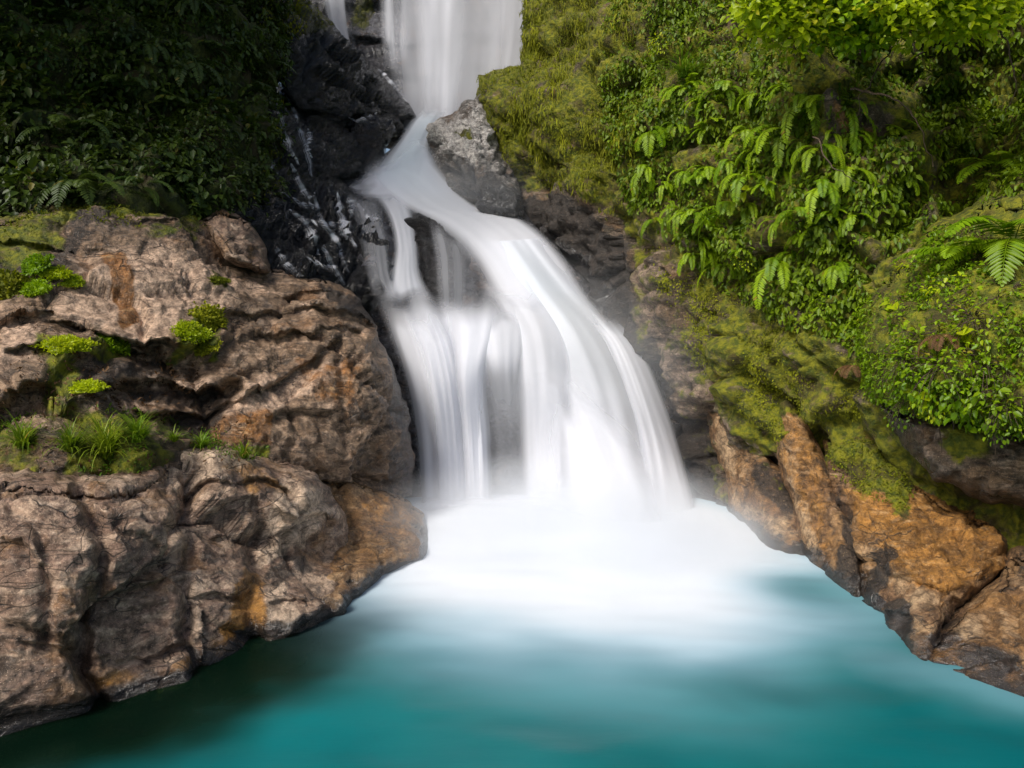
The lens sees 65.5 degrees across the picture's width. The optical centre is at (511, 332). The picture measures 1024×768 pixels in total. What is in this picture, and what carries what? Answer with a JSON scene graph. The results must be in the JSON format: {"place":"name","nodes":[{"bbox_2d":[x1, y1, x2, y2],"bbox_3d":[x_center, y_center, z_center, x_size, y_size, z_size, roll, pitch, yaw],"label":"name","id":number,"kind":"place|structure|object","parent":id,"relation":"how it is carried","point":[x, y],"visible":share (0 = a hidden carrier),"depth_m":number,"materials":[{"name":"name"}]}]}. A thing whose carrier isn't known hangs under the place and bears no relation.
{"place":"outdoors","nodes":[
{"label":"outdoors","id":0,"kind":"place"},
{"bbox_2d":[0,0,294,219],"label":"forest bank","id":1,"kind":"structure","parent":0,"point":[171,204],"depth_m":14.27,"materials":[{"name":"plant"}]},
{"bbox_2d":[0,52,68,123],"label":"shrub","id":2,"kind":"object","parent":1,"relation":"on","point":[14,65],"visible":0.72,"depth_m":13.22,"materials":[{"name":"green plant"}]},
{"bbox_2d":[8,23,60,79],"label":"shrub","id":3,"kind":"object","parent":1,"relation":"on","point":[36,34],"visible":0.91,"depth_m":13.41,"materials":[{"name":"green plant"}]},
{"bbox_2d":[0,155,81,215],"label":"shrub","id":4,"kind":"object","parent":1,"relation":"on","point":[26,197],"visible":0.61,"depth_m":11.76,"materials":[{"name":"green plant"}]},
{"bbox_2d":[0,114,131,144],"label":"fern","id":5,"kind":"object","parent":1,"relation":"on","point":[50,118],"visible":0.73,"depth_m":12.69,"materials":[{"name":"green plant"}]},
{"bbox_2d":[32,7,101,32],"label":"fern","id":6,"kind":"object","parent":1,"relation":"on","point":[55,13],"visible":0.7,"depth_m":14.27,"materials":[{"name":"green plant"}]},
{"bbox_2d":[34,173,110,211],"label":"fern","id":7,"kind":"object","parent":1,"relation":"on","point":[63,183],"visible":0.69,"depth_m":11.78,"materials":[{"name":"green plant"}]},
{"bbox_2d":[43,33,112,91],"bbox_3d":[-7.628,-4.692,13.807,1.223,1.028,0.526,0,0,-10],"label":"shrub","id":8,"kind":"object","parent":1,"relation":"on","point":[77,70],"visible":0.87,"depth_m":13.87,"materials":[{"name":"green plant"}]},
{"bbox_2d":[19,179,163,209],"bbox_3d":[-6.349,-1.966,11.933,2.063,0.670,1.000,0,0,-16],"label":"fern","id":9,"kind":"object","parent":1,"relation":"on","point":[109,184],"visible":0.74,"depth_m":11.89,"materials":[{"name":"green plant"}]},
{"bbox_2d":[81,0,134,53],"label":"shrub","id":10,"kind":"object","parent":1,"relation":"on","point":[109,8],"visible":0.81,"depth_m":14.22,"materials":[{"name":"green plant"}]},
{"bbox_2d":[80,68,144,123],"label":"shrub","id":11,"kind":"object","parent":1,"relation":"on","point":[112,100],"visible":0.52,"depth_m":14.06,"materials":[{"name":"green plant"}]},
{"bbox_2d":[75,74,188,119],"bbox_3d":[-6.902,-4.122,13.925,2.276,0.739,1.103,0,0,-10],"label":"fern","id":12,"kind":"object","parent":1,"relation":"on","point":[110,76],"visible":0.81,"depth_m":14.09,"materials":[{"name":"green plant"}]},
{"bbox_2d":[107,176,173,206],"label":"fern","id":13,"kind":"object","parent":1,"relation":"on","point":[127,180],"visible":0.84,"depth_m":12.28,"materials":[{"name":"green plant"}]},
{"bbox_2d":[104,104,185,153],"bbox_3d":[-6.506,-3.287,13.726,1.598,1.343,0.688,0,0,-11],"label":"shrub","id":14,"kind":"object","parent":1,"relation":"on","point":[147,114],"visible":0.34,"depth_m":13.82,"materials":[{"name":"green plant"}]},
{"bbox_2d":[0,0,299,229],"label":"ground cover","id":15,"kind":"object","parent":1,"relation":"on","point":[103,155],"visible":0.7,"depth_m":14.17,"materials":[{"name":"green plant"}]},
{"bbox_2d":[121,36,185,64],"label":"fern","id":16,"kind":"object","parent":1,"relation":"on","point":[148,48],"visible":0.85,"depth_m":14.42,"materials":[{"name":"green plant"}]},
{"bbox_2d":[142,94,196,118],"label":"fern","id":17,"kind":"object","parent":1,"relation":"on","point":[171,99],"visible":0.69,"depth_m":14.43,"materials":[{"name":"green plant"}]},
{"bbox_2d":[142,172,215,207],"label":"fern","id":18,"kind":"object","parent":1,"relation":"on","point":[177,176],"visible":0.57,"depth_m":13.12,"materials":[{"name":"green plant"}]},
{"bbox_2d":[154,131,209,174],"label":"shrub","id":19,"kind":"object","parent":1,"relation":"on","point":[177,135],"visible":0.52,"depth_m":13.40,"materials":[{"name":"green plant"}]},
{"bbox_2d":[158,0,220,15],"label":"fern","id":20,"kind":"object","parent":1,"relation":"on","point":[179,4],"visible":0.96,"depth_m":15.56,"materials":[{"name":"green plant"}]},
{"bbox_2d":[162,55,230,86],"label":"fern","id":21,"kind":"object","parent":1,"relation":"on","point":[187,63],"visible":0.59,"depth_m":14.73,"materials":[{"name":"green plant"}]},
{"bbox_2d":[169,111,237,162],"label":"shrub","id":22,"kind":"object","parent":1,"relation":"on","point":[209,133],"visible":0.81,"depth_m":14.20,"materials":[{"name":"green plant"}]},
{"bbox_2d":[208,150,257,196],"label":"shrub","id":23,"kind":"object","parent":1,"relation":"on","point":[234,170],"visible":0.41,"depth_m":14.31,"materials":[{"name":"green plant"}]},
{"bbox_2d":[233,104,283,162],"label":"shrub","id":24,"kind":"object","parent":1,"relation":"on","point":[247,113],"visible":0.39,"depth_m":15.93,"materials":[{"name":"green plant"}]},
{"bbox_2d":[242,167,296,203],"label":"shrub","id":25,"kind":"object","parent":1,"relation":"on","point":[267,185],"visible":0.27,"depth_m":15.36,"materials":[{"name":"green plant"}]},
{"bbox_2d":[0,199,414,496],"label":"rock ledge","id":26,"kind":"object","parent":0,"point":[292,370],"visible":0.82,"depth_m":10.83,"materials":[{"name":"brown stone"}]},
{"bbox_2d":[0,268,37,299],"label":"moss cushion","id":27,"kind":"object","parent":26,"relation":"on","point":[10,287],"visible":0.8,"depth_m":9.93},
{"bbox_2d":[0,408,60,453],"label":"grass tuft","id":28,"kind":"object","parent":26,"relation":"on","point":[21,439],"visible":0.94,"depth_m":8.04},
{"bbox_2d":[17,276,54,297],"bbox_3d":[-6.055,-0.568,9.998,0.808,0.206,0.498,0,40,29],"label":"moss cushion","id":29,"kind":"object","parent":26,"relation":"on","point":[35,286],"visible":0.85,"depth_m":9.90,"materials":[{"name":"green plant"}]},
{"bbox_2d":[20,253,54,275],"bbox_3d":[-6.135,-0.884,10.190,0.632,0.434,0.187,0,-43,35],"label":"moss cushion","id":30,"kind":"object","parent":26,"relation":"on","point":[36,263],"visible":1,"depth_m":10.12,"materials":[{"name":"green plant"}]},
{"bbox_2d":[35,264,73,279],"bbox_3d":[-5.860,-0.792,10.204,0.471,0.145,0.334,0,32,-14],"label":"moss cushion","id":31,"kind":"object","parent":26,"relation":"on","point":[55,272],"visible":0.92,"depth_m":10.15,"materials":[{"name":"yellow plant"}]},
{"bbox_2d":[28,333,100,355],"bbox_3d":[-5.120,0.117,9.135,0.750,0.167,0.475,0,18,-31],"label":"moss cushion","id":32,"kind":"object","parent":26,"relation":"on","point":[63,344],"visible":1,"depth_m":9.07,"materials":[{"name":"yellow plant"}]},
{"bbox_2d":[37,415,101,456],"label":"grass tuft","id":33,"kind":"object","parent":26,"relation":"on","point":[69,443],"visible":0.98,"depth_m":8.07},
{"bbox_2d":[68,378,110,393],"bbox_3d":[-4.702,0.586,8.826,0.484,0.128,0.316,0,12,-1],"label":"moss cushion","id":34,"kind":"object","parent":26,"relation":"on","point":[90,385],"visible":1,"depth_m":8.78,"materials":[{"name":"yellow plant"}]},
{"bbox_2d":[0,202,208,242],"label":"moss cover","id":35,"kind":"object","parent":26,"relation":"on","point":[90,207],"visible":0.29,"depth_m":11.56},
{"bbox_2d":[51,409,167,471],"bbox_3d":[-4.222,1.071,8.335,1.135,0.599,1.156,0,0,0],"label":"grass tuft","id":36,"kind":"object","parent":26,"relation":"on","point":[106,446],"visible":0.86,"depth_m":8.28,"materials":[{"name":"plant"}]},
{"bbox_2d":[94,332,130,355],"bbox_3d":[-5.046,0.116,10.060,0.562,0.198,0.746,30,3,5],"label":"moss cushion","id":37,"kind":"object","parent":26,"relation":"on","point":[116,344],"visible":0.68,"depth_m":10.01,"materials":[{"name":"green plant"}]},
{"bbox_2d":[96,408,181,442],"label":"grass tuft","id":38,"kind":"object","parent":26,"relation":"on","point":[138,430],"visible":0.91,"depth_m":8.43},
{"bbox_2d":[169,319,215,343],"bbox_3d":[-4.202,-0.041,10.440,0.477,0.181,0.675,45,16,17],"label":"moss cushion","id":39,"kind":"object","parent":26,"relation":"on","point":[192,331],"visible":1,"depth_m":10.39,"materials":[{"name":"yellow plant"}]},
{"bbox_2d":[187,300,228,331],"bbox_3d":[-4.227,-0.256,11.000,0.210,0.546,0.724,-47,-22,23],"label":"moss cushion","id":40,"kind":"object","parent":26,"relation":"on","point":[208,316],"visible":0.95,"depth_m":11.01,"materials":[{"name":"plant"}]},
{"bbox_2d":[202,208,269,273],"bbox_3d":[-4.861,-1.695,14.111,1.224,1.444,3.331,0,0,-20],"label":"rock","id":41,"kind":"object","parent":26,"relation":"on","point":[238,241],"visible":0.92,"depth_m":13.08,"materials":[{"name":"brown stone"}]},
{"bbox_2d":[276,0,523,148],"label":"wall","id":42,"kind":"structure","parent":0,"point":[408,58],"depth_m":24.69,"materials":[{"name":"liquid"}]},
{"bbox_2d":[258,0,417,128],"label":"black slab","id":43,"kind":"structure","parent":42,"relation":"on","point":[339,79],"depth_m":19.73,"materials":[{"name":"stone"}]},
{"bbox_2d":[253,0,333,198],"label":"moss cover","id":44,"kind":"object","parent":43,"relation":"on","point":[300,6],"visible":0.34,"depth_m":19.08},
{"bbox_2d":[328,0,347,38],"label":"waterfall","id":45,"kind":"structure","parent":42,"relation":"on","point":[337,13],"depth_m":24.08,"materials":[{"name":"liquid"}]},
{"bbox_2d":[387,0,456,116],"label":"waterfall","id":46,"kind":"structure","parent":42,"relation":"on","point":[448,18],"depth_m":23.24,"materials":[{"name":"liquid"}]},
{"bbox_2d":[0,494,1023,767],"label":"pool water","id":47,"kind":"structure","parent":0,"point":[512,632],"depth_m":6.91,"materials":[{"name":"liquid"}]},
{"bbox_2d":[322,480,427,616],"bbox_3d":[-2.066,3.002,11.097,1.987,2.028,5.395,0,0,-9],"label":"toe rock","id":48,"kind":"object","parent":47,"relation":"in","point":[388,532],"visible":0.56,"depth_m":10.57,"materials":[{"name":"stone"}]},
{"bbox_2d":[776,393,861,596],"bbox_3d":[4.477,2.454,11.402,0.994,3.036,5.174,0,0,8],"label":"rock buttress","id":49,"kind":"object","parent":47,"relation":"in","point":[822,520],"visible":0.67,"depth_m":11.09,"materials":[{"name":"stone"}]},
{"bbox_2d":[823,436,1007,660],"bbox_3d":[5.128,2.723,10.057,2.473,2.618,6.715,0,0,25],"label":"ochre boulder","id":50,"kind":"object","parent":47,"relation":"in","point":[930,565],"visible":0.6,"depth_m":9.10,"materials":[{"name":"stone"}]},
{"bbox_2d":[825,436,916,510],"bbox_3d":[5.194,1.895,11.548,1.273,1.031,3.960,0,0,25],"label":"moss cover","id":51,"kind":"object","parent":50,"relation":"on","point":[889,471],"visible":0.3,"depth_m":10.48,"materials":[{"name":"plant"}]},
{"bbox_2d":[929,546,1023,696],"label":"waterside rock","id":52,"kind":"object","parent":47,"relation":"in","point":[980,638],"visible":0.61,"depth_m":7.46,"materials":[{"name":"stone"}]},
{"bbox_2d":[343,142,696,497],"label":"bedrock","id":53,"kind":"structure","parent":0,"point":[473,291],"depth_m":15.17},
{"bbox_2d":[228,89,393,309],"bbox_3d":[-4.153,-3.190,16.676,3.868,5.522,6.812,0,0,0],"label":"wet rock face","id":54,"kind":"object","parent":53,"relation":"on","point":[283,228],"visible":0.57,"depth_m":15.16},
{"bbox_2d":[279,87,364,180],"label":"black slab","id":55,"kind":"structure","parent":54,"relation":"on","point":[335,151],"depth_m":18.36,"materials":[{"name":"stone"}]},
{"bbox_2d":[271,73,406,281],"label":"waterfall","id":56,"kind":"structure","parent":54,"relation":"on","point":[343,225],"depth_m":16.17,"materials":[{"name":"liquid"}]},
{"bbox_2d":[357,223,396,288],"bbox_3d":[-2.894,-1.605,16.695,1.069,1.811,3.632,0,0,-10],"label":"dark rock","id":57,"kind":"object","parent":54,"relation":"on","point":[385,232],"visible":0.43,"depth_m":15.69,"materials":[{"name":"stone"}]},
{"bbox_2d":[348,113,405,171],"bbox_3d":[-3.504,-5.058,20.706,1.494,2.541,4.132,0,0,-10],"label":"black boulder","id":58,"kind":"object","parent":53,"relation":"on","point":[375,134],"visible":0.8,"depth_m":19.37,"materials":[{"name":"stone"}]},
{"bbox_2d":[404,211,470,299],"bbox_3d":[-1.719,-1.750,17.092,1.738,2.234,3.967,0,0,-6],"label":"dark rock","id":59,"kind":"object","parent":53,"relation":"on","point":[443,259],"visible":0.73,"depth_m":15.75,"materials":[{"name":"black stone"}]},
{"bbox_2d":[426,94,525,219],"bbox_3d":[-1.014,-4.502,19.997,2.692,4.331,5.228,0,0,0],"label":"pale boulder","id":60,"kind":"object","parent":53,"relation":"on","point":[474,169],"visible":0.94,"depth_m":18.49,"materials":[{"name":"grey stone"}]},
{"bbox_2d":[366,113,692,522],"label":"waterfall","id":61,"kind":"structure","parent":53,"relation":"on","point":[608,437],"depth_m":14.16,"materials":[{"name":"liquid"}]},
{"bbox_2d":[476,0,1023,580],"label":"mossy cliff","id":62,"kind":"structure","parent":0,"point":[608,256],"depth_m":13.35,"materials":[{"name":"plant"}]},
{"bbox_2d":[476,0,639,219],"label":"moss tufts","id":63,"kind":"object","parent":62,"relation":"on","point":[535,46],"visible":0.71,"depth_m":17.75,"materials":[{"name":"plant"}]},
{"bbox_2d":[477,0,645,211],"bbox_3d":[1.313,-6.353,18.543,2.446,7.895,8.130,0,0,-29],"label":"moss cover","id":64,"kind":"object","parent":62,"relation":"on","point":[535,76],"visible":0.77,"depth_m":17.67,"materials":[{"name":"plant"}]},
{"bbox_2d":[630,164,655,195],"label":"fern","id":65,"kind":"object","parent":62,"relation":"attached to","point":[648,173],"visible":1,"depth_m":14.40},
{"bbox_2d":[634,126,668,156],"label":"fern","id":66,"kind":"object","parent":62,"relation":"attached to","point":[658,131],"visible":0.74,"depth_m":14.20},
{"bbox_2d":[650,38,712,87],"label":"grass tuft","id":67,"kind":"object","parent":62,"relation":"on","point":[684,69],"visible":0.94,"depth_m":13.88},
{"bbox_2d":[659,72,706,103],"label":"fern","id":68,"kind":"object","parent":62,"relation":"attached to","point":[676,87],"visible":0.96,"depth_m":13.84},
{"bbox_2d":[691,201,737,243],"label":"fern","id":69,"kind":"object","parent":62,"relation":"attached to","point":[726,204],"visible":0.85,"depth_m":12.83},
{"bbox_2d":[716,173,775,214],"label":"fern","id":70,"kind":"object","parent":62,"relation":"attached to","point":[734,195],"visible":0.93,"depth_m":12.10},
{"bbox_2d":[644,237,868,446],"bbox_3d":[3.847,0.232,13.116,1.324,3.942,5.548,0,0,-29],"label":"moss cover","id":71,"kind":"object","parent":62,"relation":"on","point":[774,388],"visible":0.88,"depth_m":12.48,"materials":[{"name":"plant"}]},
{"bbox_2d":[709,412,804,555],"bbox_3d":[4.157,2.680,13.174,1.436,2.589,5.377,0,0,0],"label":"rock buttress","id":72,"kind":"object","parent":62,"relation":"attached to","point":[760,504],"visible":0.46,"depth_m":12.41,"materials":[{"name":"stone"}]},
{"bbox_2d":[743,124,786,179],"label":"fern","id":73,"kind":"object","parent":62,"relation":"attached to","point":[758,144],"visible":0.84,"depth_m":11.68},
{"bbox_2d":[752,257,789,309],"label":"fern","id":74,"kind":"object","parent":62,"relation":"attached to","point":[768,274],"visible":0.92,"depth_m":11.81,"materials":[{"name":"plant"}]},
{"bbox_2d":[773,206,808,237],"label":"fern","id":75,"kind":"object","parent":62,"relation":"attached to","point":[785,215],"visible":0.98,"depth_m":11.23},
{"bbox_2d":[717,0,875,70],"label":"bush","id":76,"kind":"object","parent":62,"relation":"on","point":[786,19],"visible":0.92,"depth_m":10.44,"materials":[{"name":"green plant"}]},
{"bbox_2d":[780,94,820,143],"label":"fern","id":77,"kind":"object","parent":62,"relation":"attached to","point":[811,114],"visible":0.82,"depth_m":11.32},
{"bbox_2d":[788,94,825,136],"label":"fern","id":78,"kind":"object","parent":62,"relation":"attached to","point":[810,98],"visible":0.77,"depth_m":11.28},
{"bbox_2d":[595,0,1023,357],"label":"ground cover","id":79,"kind":"object","parent":62,"relation":"on","point":[955,135],"visible":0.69,"depth_m":12.01,"materials":[{"name":"green plant"}]},
{"bbox_2d":[789,144,844,185],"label":"fern","id":80,"kind":"object","parent":62,"relation":"attached to","point":[830,147],"visible":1,"depth_m":11.11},
{"bbox_2d":[804,179,840,223],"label":"fern","id":81,"kind":"object","parent":62,"relation":"attached to","point":[819,189],"visible":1,"depth_m":10.98,"materials":[{"name":"plant"}]},
{"bbox_2d":[813,166,852,198],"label":"fern","id":82,"kind":"object","parent":62,"relation":"attached to","point":[841,179],"visible":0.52,"depth_m":10.93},
{"bbox_2d":[821,260,868,289],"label":"fern","id":83,"kind":"object","parent":62,"relation":"attached to","point":[839,272],"visible":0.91,"depth_m":11.06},
{"bbox_2d":[839,130,878,155],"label":"fern","id":84,"kind":"object","parent":62,"relation":"attached to","point":[869,137],"visible":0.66,"depth_m":11.14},
{"bbox_2d":[845,99,876,151],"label":"fern","id":85,"kind":"object","parent":62,"relation":"attached to","point":[851,123],"visible":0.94,"depth_m":11.11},
{"bbox_2d":[801,0,940,70],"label":"bush","id":86,"kind":"object","parent":62,"relation":"on","point":[860,44],"visible":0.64,"depth_m":10.37,"materials":[{"name":"green plant"}]},
{"bbox_2d":[842,0,1023,64],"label":"bush","id":87,"kind":"object","parent":62,"relation":"on","point":[959,23],"visible":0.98,"depth_m":9.84,"materials":[{"name":"green plant"}]},
{"bbox_2d":[859,190,1023,430],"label":"mossy overhang","id":88,"kind":"object","parent":62,"relation":"attached to","point":[1012,207],"visible":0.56,"depth_m":9.01,"materials":[{"name":"plant"}]},
{"bbox_2d":[871,339,925,397],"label":"leafy plant","id":89,"kind":"object","parent":88,"relation":"on","point":[887,375],"visible":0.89,"depth_m":8.88,"materials":[{"name":"green plant"}]},
{"bbox_2d":[876,385,925,431],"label":"leafy plant","id":90,"kind":"object","parent":88,"relation":"on","point":[900,410],"visible":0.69,"depth_m":9.28,"materials":[{"name":"green plant"}]},
{"bbox_2d":[883,320,928,373],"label":"leafy plant","id":91,"kind":"object","parent":88,"relation":"on","point":[911,328],"visible":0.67,"depth_m":8.84,"materials":[{"name":"green plant"}]},
{"bbox_2d":[892,359,941,402],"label":"leafy plant","id":92,"kind":"object","parent":88,"relation":"on","point":[914,392],"visible":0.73,"depth_m":8.72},
{"bbox_2d":[905,319,962,356],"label":"leafy plant","id":93,"kind":"object","parent":88,"relation":"on","point":[932,351],"visible":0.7,"depth_m":8.54,"materials":[{"name":"green plant"}]},
{"bbox_2d":[896,339,975,415],"bbox_3d":[4.401,0.474,8.434,0.414,0.818,0.976,0,0,-23],"label":"leafy plant","id":94,"kind":"object","parent":88,"relation":"on","point":[926,354],"visible":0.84,"depth_m":8.41,"materials":[{"name":"green plant"}]},
{"bbox_2d":[851,192,1023,441],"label":"ground cover","id":95,"kind":"object","parent":88,"relation":"on","point":[946,384],"visible":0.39,"depth_m":9.04,"materials":[{"name":"green plant"}]},
{"bbox_2d":[917,334,959,356],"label":"fern","id":96,"kind":"object","parent":88,"relation":"attached to","point":[934,340],"visible":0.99,"depth_m":8.39,"materials":[{"name":"brown plant"}]},
{"bbox_2d":[890,236,1020,264],"bbox_3d":[5.254,-0.771,9.290,1.489,0.655,0.993,0,0,17],"label":"fern","id":97,"kind":"object","parent":88,"relation":"on","point":[956,247],"visible":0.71,"depth_m":9.22,"materials":[{"name":"green plant"}]},
{"bbox_2d":[927,291,1002,359],"bbox_3d":[4.715,-0.041,8.414,0.407,0.803,0.957,0,0,-15],"label":"leafy plant","id":98,"kind":"object","parent":88,"relation":"on","point":[962,310],"visible":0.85,"depth_m":8.36,"materials":[{"name":"green plant"}]},
{"bbox_2d":[937,390,992,432],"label":"leafy plant","id":99,"kind":"object","parent":88,"relation":"on","point":[958,407],"visible":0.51,"depth_m":8.39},
{"bbox_2d":[931,341,1023,413],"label":"leafy plant","id":100,"kind":"object","parent":88,"relation":"on","point":[969,405],"visible":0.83,"depth_m":8.10,"materials":[{"name":"green plant"}]},
{"bbox_2d":[940,150,1022,183],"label":"fern","id":101,"kind":"object","parent":88,"relation":"on","point":[1008,159],"visible":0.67,"depth_m":11.15,"materials":[{"name":"green plant"}]},
{"bbox_2d":[943,215,1023,286],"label":"fern","id":102,"kind":"object","parent":88,"relation":"on","point":[995,245],"visible":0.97,"depth_m":8.87,"materials":[{"name":"green plant"}]},
{"bbox_2d":[961,375,1022,433],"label":"leafy plant","id":103,"kind":"object","parent":88,"relation":"on","point":[982,403],"visible":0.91,"depth_m":8.01,"materials":[{"name":"plant"}]},
{"bbox_2d":[973,384,1023,447],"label":"leafy plant","id":104,"kind":"object","parent":88,"relation":"on","point":[1002,424],"visible":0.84,"depth_m":7.93,"materials":[{"name":"green plant"}]},
{"bbox_2d":[880,405,1023,507],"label":"dark boulder","id":105,"kind":"object","parent":62,"relation":"on","point":[966,463],"visible":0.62,"depth_m":8.94,"materials":[{"name":"stone"}]},
{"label":"riverbed","id":106,"kind":"structure","parent":0,"visible":0},
{"bbox_2d":[0,444,348,736],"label":"rock bank","id":107,"kind":"object","parent":106,"relation":"on","point":[116,587],"visible":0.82,"depth_m":7.23,"materials":[{"name":"brown stone"}]},
{"bbox_2d":[0,325,259,474],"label":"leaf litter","id":108,"kind":"object","parent":107,"relation":"on","point":[124,381],"visible":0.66,"depth_m":9.17,"materials":[{"name":"plant"}]},
{"bbox_2d":[0,402,267,475],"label":"ground cover","id":109,"kind":"object","parent":107,"relation":"on","point":[204,429],"visible":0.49,"depth_m":8.71,"materials":[{"name":"green plant"}]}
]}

